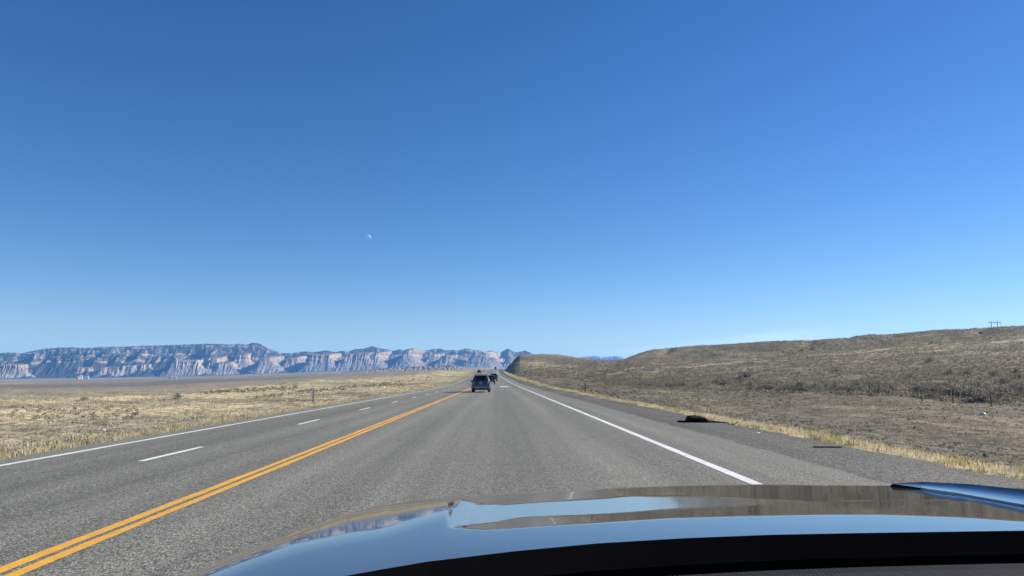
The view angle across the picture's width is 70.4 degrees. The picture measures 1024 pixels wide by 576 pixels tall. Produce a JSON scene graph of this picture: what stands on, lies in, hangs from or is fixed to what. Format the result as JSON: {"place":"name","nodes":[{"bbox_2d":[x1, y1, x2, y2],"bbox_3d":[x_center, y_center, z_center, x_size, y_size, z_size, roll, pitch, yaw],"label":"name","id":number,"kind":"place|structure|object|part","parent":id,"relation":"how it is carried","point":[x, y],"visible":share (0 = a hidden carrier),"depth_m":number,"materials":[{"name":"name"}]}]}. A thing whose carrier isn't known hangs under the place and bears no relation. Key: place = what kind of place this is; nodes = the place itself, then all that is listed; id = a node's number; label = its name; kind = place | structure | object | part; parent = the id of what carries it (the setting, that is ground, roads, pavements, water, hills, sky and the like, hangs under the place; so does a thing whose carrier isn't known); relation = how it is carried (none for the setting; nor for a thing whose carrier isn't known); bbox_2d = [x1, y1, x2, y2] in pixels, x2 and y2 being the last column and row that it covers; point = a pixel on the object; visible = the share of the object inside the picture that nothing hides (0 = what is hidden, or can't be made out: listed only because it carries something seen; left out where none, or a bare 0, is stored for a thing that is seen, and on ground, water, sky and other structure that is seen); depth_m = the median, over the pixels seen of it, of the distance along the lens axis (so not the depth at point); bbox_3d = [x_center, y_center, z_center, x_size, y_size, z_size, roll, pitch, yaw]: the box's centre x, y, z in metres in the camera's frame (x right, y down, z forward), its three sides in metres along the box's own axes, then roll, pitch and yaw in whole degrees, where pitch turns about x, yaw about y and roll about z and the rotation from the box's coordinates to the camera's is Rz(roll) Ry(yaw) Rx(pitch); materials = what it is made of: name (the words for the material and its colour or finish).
{"place":"outdoors","nodes":[
{"label":"outdoors","id":0,"kind":"place"},
{"bbox_2d":[0,343,532,378],"bbox_3d":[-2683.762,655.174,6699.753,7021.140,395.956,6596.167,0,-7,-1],"label":"mountain range","id":1,"kind":"structure","parent":0,"point":[185,360],"depth_m":7012.19,"materials":[{"name":"stone"}]},
{"bbox_2d":[341,365,468,372],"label":"badland ridge","id":2,"kind":"structure","parent":0,"point":[444,367],"depth_m":3220.23,"materials":[{"name":"stone"}]},
{"bbox_2d":[0,369,891,575],"bbox_3d":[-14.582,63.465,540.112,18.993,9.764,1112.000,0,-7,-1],"label":"road","id":3,"kind":"structure","parent":0,"point":[511,438],"depth_m":11.83,"materials":[{"name":"grey asphalt"}]},
{"bbox_2d":[139,447,201,460],"bbox_3d":[-6.750,3.303,14.498,0.137,0.001,2.750,0,-7,-1],"label":"lane marking","id":4,"kind":"object","parent":3,"relation":"on","point":[169,454],"visible":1,"depth_m":14.26,"materials":[{"name":"white paint"}]},
{"bbox_2d":[0,372,476,465],"bbox_3d":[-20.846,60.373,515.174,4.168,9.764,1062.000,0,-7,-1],"label":"road edge line","id":5,"kind":"object","parent":3,"relation":"on","point":[166,436],"visible":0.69,"depth_m":17.44,"materials":[{"name":"white paint"}]},
{"bbox_2d":[0,370,486,572],"bbox_3d":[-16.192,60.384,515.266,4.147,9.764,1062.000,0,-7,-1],"label":"road centre line","id":6,"kind":"object","parent":3,"relation":"on","point":[56,548],"visible":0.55,"depth_m":8.00,"materials":[{"name":"yellow paint"}]},
{"bbox_2d":[4,369,488,575],"bbox_3d":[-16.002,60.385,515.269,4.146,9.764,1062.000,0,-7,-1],"label":"road centre line","id":7,"kind":"object","parent":3,"relation":"on","point":[21,571],"visible":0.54,"depth_m":7.83,"materials":[{"name":"yellow paint"}]},
{"bbox_2d":[470,374,492,391],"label":"suv","id":8,"kind":"object","parent":3,"relation":"on","point":[481,381],"visible":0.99,"depth_m":75.52,"materials":[{"name":"grey paint"}]},
{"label":"rear window","id":9,"kind":"part","parent":8,"relation":"part of","materials":[{"name":"black glass"}]},
{"bbox_2d":[487,375,495,383],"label":"suv","id":10,"kind":"object","parent":3,"relation":"on","point":[492,377],"visible":0.56,"depth_m":148.86,"materials":[{"name":"blue paint"}]},
{"bbox_2d":[183,482,1023,575],"bbox_3d":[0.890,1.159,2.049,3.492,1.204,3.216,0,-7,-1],"label":"car","id":11,"kind":"object","parent":3,"relation":"on","point":[925,529],"visible":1,"depth_m":1.67,"materials":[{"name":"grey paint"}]},
{"bbox_2d":[497,372,760,483],"bbox_3d":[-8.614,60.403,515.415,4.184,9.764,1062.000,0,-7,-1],"label":"road edge line","id":12,"kind":"object","parent":3,"relation":"on","point":[736,475],"visible":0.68,"depth_m":14.45,"materials":[{"name":"white paint"}]},
{"bbox_2d":[0,326,1023,479],"bbox_3d":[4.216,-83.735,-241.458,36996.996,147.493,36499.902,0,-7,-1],"label":"ground","id":13,"kind":"structure","parent":0,"point":[45,389],"depth_m":95.80,"materials":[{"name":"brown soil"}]},
{"bbox_2d":[172,392,181,398],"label":"bush","id":14,"kind":"object","parent":13,"relation":"on","point":[177,397],"visible":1,"depth_m":76.10,"materials":[{"name":"brown plant"}]},
{"bbox_2d":[8,376,431,418],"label":"gully brush","id":15,"kind":"object","parent":13,"relation":"on","point":[134,414],"visible":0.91,"depth_m":90.63,"materials":[{"name":"brown plant"}]},
{"bbox_2d":[0,382,448,455],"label":"field grass","id":16,"kind":"structure","parent":13,"relation":"on","point":[131,417],"depth_m":49.14,"materials":[{"name":"beige plant"}]},
{"bbox_2d":[0,373,473,459],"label":"verge grass","id":17,"kind":"structure","parent":13,"relation":"on","point":[62,445],"depth_m":22.04,"materials":[{"name":"beige plant"}]},
{"bbox_2d":[676,380,687,385],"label":"bush","id":18,"kind":"object","parent":13,"relation":"on","point":[684,383],"visible":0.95,"depth_m":157.60,"materials":[{"name":"brown plant"}]},
{"bbox_2d":[719,378,730,384],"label":"bush","id":19,"kind":"object","parent":13,"relation":"on","point":[725,382],"visible":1,"depth_m":151.47,"materials":[{"name":"brown plant"}]},
{"bbox_2d":[499,369,1023,487],"bbox_3d":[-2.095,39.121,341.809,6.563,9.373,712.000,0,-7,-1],"label":"gravel shoulder","id":20,"kind":"object","parent":13,"relation":"on","point":[884,467],"visible":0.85,"depth_m":14.41},
{"bbox_2d":[677,415,725,422],"bbox_3d":[6.500,4.504,25.008,1.621,0.259,0.723,-1,-7,8],"label":"shredded tyre piece","id":21,"kind":"object","parent":20,"relation":"on","point":[694,419],"visible":0.95,"depth_m":24.72,"materials":[{"name":"black rubber"}]},
{"bbox_2d":[813,446,842,446],"bbox_3d":[6.897,3.463,15.832,0.632,0.022,0.115,0,-7,-1],"label":"tyre scrap","id":22,"kind":"object","parent":20,"relation":"on","point":[827,446],"visible":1,"depth_m":15.80,"materials":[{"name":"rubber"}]},
{"bbox_2d":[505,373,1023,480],"bbox_3d":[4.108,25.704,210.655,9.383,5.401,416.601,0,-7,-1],"label":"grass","id":23,"kind":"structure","parent":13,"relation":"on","point":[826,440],"depth_m":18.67,"materials":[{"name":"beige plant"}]},
{"bbox_2d":[507,373,1023,472],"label":"verge grass","id":24,"kind":"structure","parent":13,"relation":"on","point":[790,430],"depth_m":20.58,"materials":[{"name":"beige plant"}]},
{"bbox_2d":[758,381,772,388],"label":"bush","id":25,"kind":"object","parent":13,"relation":"on","point":[766,385],"visible":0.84,"depth_m":130.68,"materials":[{"name":"brown plant"}]},
{"bbox_2d":[512,326,1023,403],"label":"sagebrush","id":26,"kind":"object","parent":13,"relation":"on","point":[901,393],"visible":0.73,"depth_m":189.33,"materials":[{"name":"brown plant"}]},
{"bbox_2d":[541,370,1023,467],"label":"scrub","id":27,"kind":"object","parent":13,"relation":"on","point":[1017,459],"visible":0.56,"depth_m":62.97,"materials":[{"name":"brown plant"}]},
{"bbox_2d":[543,370,1023,443],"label":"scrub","id":28,"kind":"object","parent":13,"relation":"on","point":[881,408],"visible":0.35,"depth_m":52.60,"materials":[{"name":"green plant"}]},
{"bbox_2d":[778,382,791,389],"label":"bush","id":29,"kind":"object","parent":13,"relation":"on","point":[782,387],"visible":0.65,"depth_m":124.60,"materials":[{"name":"brown plant"}]},
{"bbox_2d":[787,384,801,390],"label":"bush","id":30,"kind":"object","parent":13,"relation":"on","point":[793,387],"visible":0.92,"depth_m":121.17,"materials":[{"name":"brown plant"}]},
{"bbox_2d":[795,380,808,386],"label":"bush","id":31,"kind":"object","parent":13,"relation":"on","point":[799,382],"visible":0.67,"depth_m":127.04,"materials":[{"name":"brown plant"}]},
{"bbox_2d":[802,383,817,389],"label":"bush","id":32,"kind":"object","parent":13,"relation":"on","point":[808,387],"visible":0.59,"depth_m":120.50,"materials":[{"name":"brown plant"}]},
{"bbox_2d":[810,385,823,390],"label":"bush","id":33,"kind":"object","parent":13,"relation":"on","point":[816,388],"visible":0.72,"depth_m":115.89,"materials":[{"name":"brown plant"}]},
{"bbox_2d":[829,382,841,387],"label":"bush","id":34,"kind":"object","parent":13,"relation":"on","point":[833,385],"visible":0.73,"depth_m":119.29,"materials":[{"name":"brown plant"}]},
{"bbox_2d":[838,384,854,391],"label":"bush","id":35,"kind":"object","parent":13,"relation":"on","point":[847,388],"visible":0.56,"depth_m":109.06,"materials":[{"name":"brown plant"}]},
{"bbox_2d":[847,385,868,391],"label":"bush","id":36,"kind":"object","parent":13,"relation":"on","point":[855,388],"visible":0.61,"depth_m":108.40,"materials":[{"name":"brown plant"}]},
{"bbox_2d":[699,377,1023,406],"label":"wire fence","id":37,"kind":"object","parent":13,"relation":"on","point":[908,393],"visible":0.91,"depth_m":77.62,"materials":[{"name":"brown metal"}]},
{"bbox_2d":[864,380,874,385],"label":"bush","id":38,"kind":"object","parent":13,"relation":"on","point":[868,382],"visible":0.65,"depth_m":118.93,"materials":[{"name":"brown plant"}]},
{"bbox_2d":[872,381,884,388],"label":"bush","id":39,"kind":"object","parent":13,"relation":"on","point":[879,383],"visible":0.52,"depth_m":110.88,"materials":[{"name":"brown plant"}]},
{"bbox_2d":[871,384,887,392],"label":"bush","id":40,"kind":"object","parent":13,"relation":"on","point":[877,389],"visible":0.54,"depth_m":99.31,"materials":[{"name":"brown plant"}]},
{"bbox_2d":[876,387,894,392],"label":"bush","id":41,"kind":"object","parent":13,"relation":"on","point":[885,391],"visible":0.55,"depth_m":97.90,"materials":[{"name":"brown plant"}]},
{"bbox_2d":[883,381,896,388],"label":"bush","id":42,"kind":"object","parent":13,"relation":"on","point":[889,385],"visible":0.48,"depth_m":106.02,"materials":[{"name":"brown plant"}]},
{"bbox_2d":[906,384,925,391],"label":"bush","id":43,"kind":"object","parent":13,"relation":"on","point":[917,388],"visible":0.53,"depth_m":98.86,"materials":[{"name":"brown plant"}]},
{"bbox_2d":[918,386,928,392],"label":"bush","id":44,"kind":"object","parent":13,"relation":"on","point":[924,389],"visible":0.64,"depth_m":96.26,"materials":[{"name":"brown plant"}]},
{"bbox_2d":[922,391,937,397],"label":"bush","id":45,"kind":"object","parent":13,"relation":"on","point":[928,393],"visible":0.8,"depth_m":85.08,"materials":[{"name":"brown plant"}]},
{"bbox_2d":[925,385,945,393],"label":"bush","id":46,"kind":"object","parent":13,"relation":"on","point":[933,389],"visible":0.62,"depth_m":94.85,"materials":[{"name":"brown plant"}]},
{"bbox_2d":[926,382,945,389],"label":"bush","id":47,"kind":"object","parent":13,"relation":"on","point":[937,385],"visible":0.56,"depth_m":97.69,"materials":[{"name":"brown plant"}]},
{"bbox_2d":[938,381,951,386],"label":"bush","id":48,"kind":"object","parent":13,"relation":"on","point":[945,383],"visible":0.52,"depth_m":104.90,"materials":[{"name":"brown plant"}]},
{"bbox_2d":[941,368,955,374],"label":"bush","id":49,"kind":"object","parent":13,"relation":"on","point":[949,372],"visible":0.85,"depth_m":131.56,"materials":[{"name":"brown plant"}]},
{"bbox_2d":[939,456,970,465],"bbox_3d":[8.530,3.315,13.960,0.711,0.175,0.510,0,-7,-1],"label":"weed","id":50,"kind":"object","parent":13,"relation":"on","point":[954,461],"visible":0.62,"depth_m":13.97,"materials":[{"name":"beige plant"}]},
{"bbox_2d":[943,385,968,395],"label":"bush","id":51,"kind":"object","parent":13,"relation":"on","point":[949,391],"visible":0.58,"depth_m":88.68,"materials":[{"name":"brown plant"}]},
{"bbox_2d":[950,390,965,396],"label":"bush","id":52,"kind":"object","parent":13,"relation":"on","point":[958,393],"visible":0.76,"depth_m":86.94,"materials":[{"name":"brown plant"}]},
{"bbox_2d":[959,369,973,374],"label":"bush","id":53,"kind":"object","parent":13,"relation":"on","point":[965,371],"visible":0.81,"depth_m":127.85,"materials":[{"name":"brown plant"}]},
{"bbox_2d":[966,386,978,395],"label":"bush","id":54,"kind":"object","parent":13,"relation":"on","point":[971,390],"visible":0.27,"depth_m":86.02,"materials":[{"name":"brown plant"}]},
{"bbox_2d":[967,379,988,388],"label":"bush","id":55,"kind":"object","parent":13,"relation":"on","point":[973,384],"visible":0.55,"depth_m":99.20,"materials":[{"name":"brown plant"}]},
{"bbox_2d":[971,387,987,396],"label":"bush","id":56,"kind":"object","parent":13,"relation":"on","point":[980,390],"visible":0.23,"depth_m":84.26,"materials":[{"name":"brown plant"}]},
{"bbox_2d":[965,389,996,400],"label":"bush","id":57,"kind":"object","parent":13,"relation":"on","point":[980,396],"visible":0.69,"depth_m":79.40,"materials":[{"name":"brown plant"}]},
{"bbox_2d":[973,392,989,402],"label":"bush","id":58,"kind":"object","parent":13,"relation":"on","point":[982,400],"visible":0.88,"depth_m":78.64,"materials":[{"name":"brown plant"}]},
{"bbox_2d":[981,383,994,389],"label":"bush","id":59,"kind":"object","parent":13,"relation":"on","point":[983,387],"visible":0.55,"depth_m":94.64,"materials":[{"name":"brown plant"}]},
{"bbox_2d":[986,370,1000,375],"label":"bush","id":60,"kind":"object","parent":13,"relation":"on","point":[993,372],"visible":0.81,"depth_m":123.94,"materials":[{"name":"brown plant"}]},
{"bbox_2d":[988,387,1016,398],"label":"bush","id":61,"kind":"object","parent":13,"relation":"on","point":[1000,395],"visible":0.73,"depth_m":82.39,"materials":[{"name":"brown plant"}]},
{"bbox_2d":[993,375,1015,383],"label":"bush","id":62,"kind":"object","parent":13,"relation":"on","point":[1008,380],"visible":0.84,"depth_m":108.28,"materials":[{"name":"brown plant"}]},
{"bbox_2d":[994,384,1014,390],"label":"bush","id":63,"kind":"object","parent":13,"relation":"on","point":[1000,387],"visible":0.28,"depth_m":89.05,"materials":[{"name":"brown plant"}]},
{"bbox_2d":[1000,386,1016,394],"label":"bush","id":64,"kind":"object","parent":13,"relation":"on","point":[1006,387],"visible":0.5,"depth_m":85.53,"materials":[{"name":"brown plant"}]},
{"bbox_2d":[1004,381,1023,388],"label":"bush","id":65,"kind":"object","parent":13,"relation":"on","point":[1013,384],"visible":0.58,"depth_m":95.05,"materials":[{"name":"brown plant"}]},
{"bbox_2d":[1009,367,1021,372],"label":"bush","id":66,"kind":"object","parent":13,"relation":"on","point":[1016,370],"visible":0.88,"depth_m":127.08,"materials":[{"name":"brown plant"}]},
{"bbox_2d":[1009,383,1023,391],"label":"bush","id":67,"kind":"object","parent":13,"relation":"on","point":[1018,387],"visible":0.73,"depth_m":87.98,"materials":[{"name":"brown plant"}]},
{"bbox_2d":[0,0,1023,358],"label":"sky","id":68,"kind":"structure","parent":0,"point":[574,178],"materials":[{"name":"blue"}]},
{"bbox_2d":[580,356,623,360],"bbox_3d":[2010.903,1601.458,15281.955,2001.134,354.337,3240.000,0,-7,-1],"label":"distant mountains","id":69,"kind":"structure","parent":0,"point":[610,358],"depth_m":15334.19,"materials":[{"name":"stone"}]}
]}

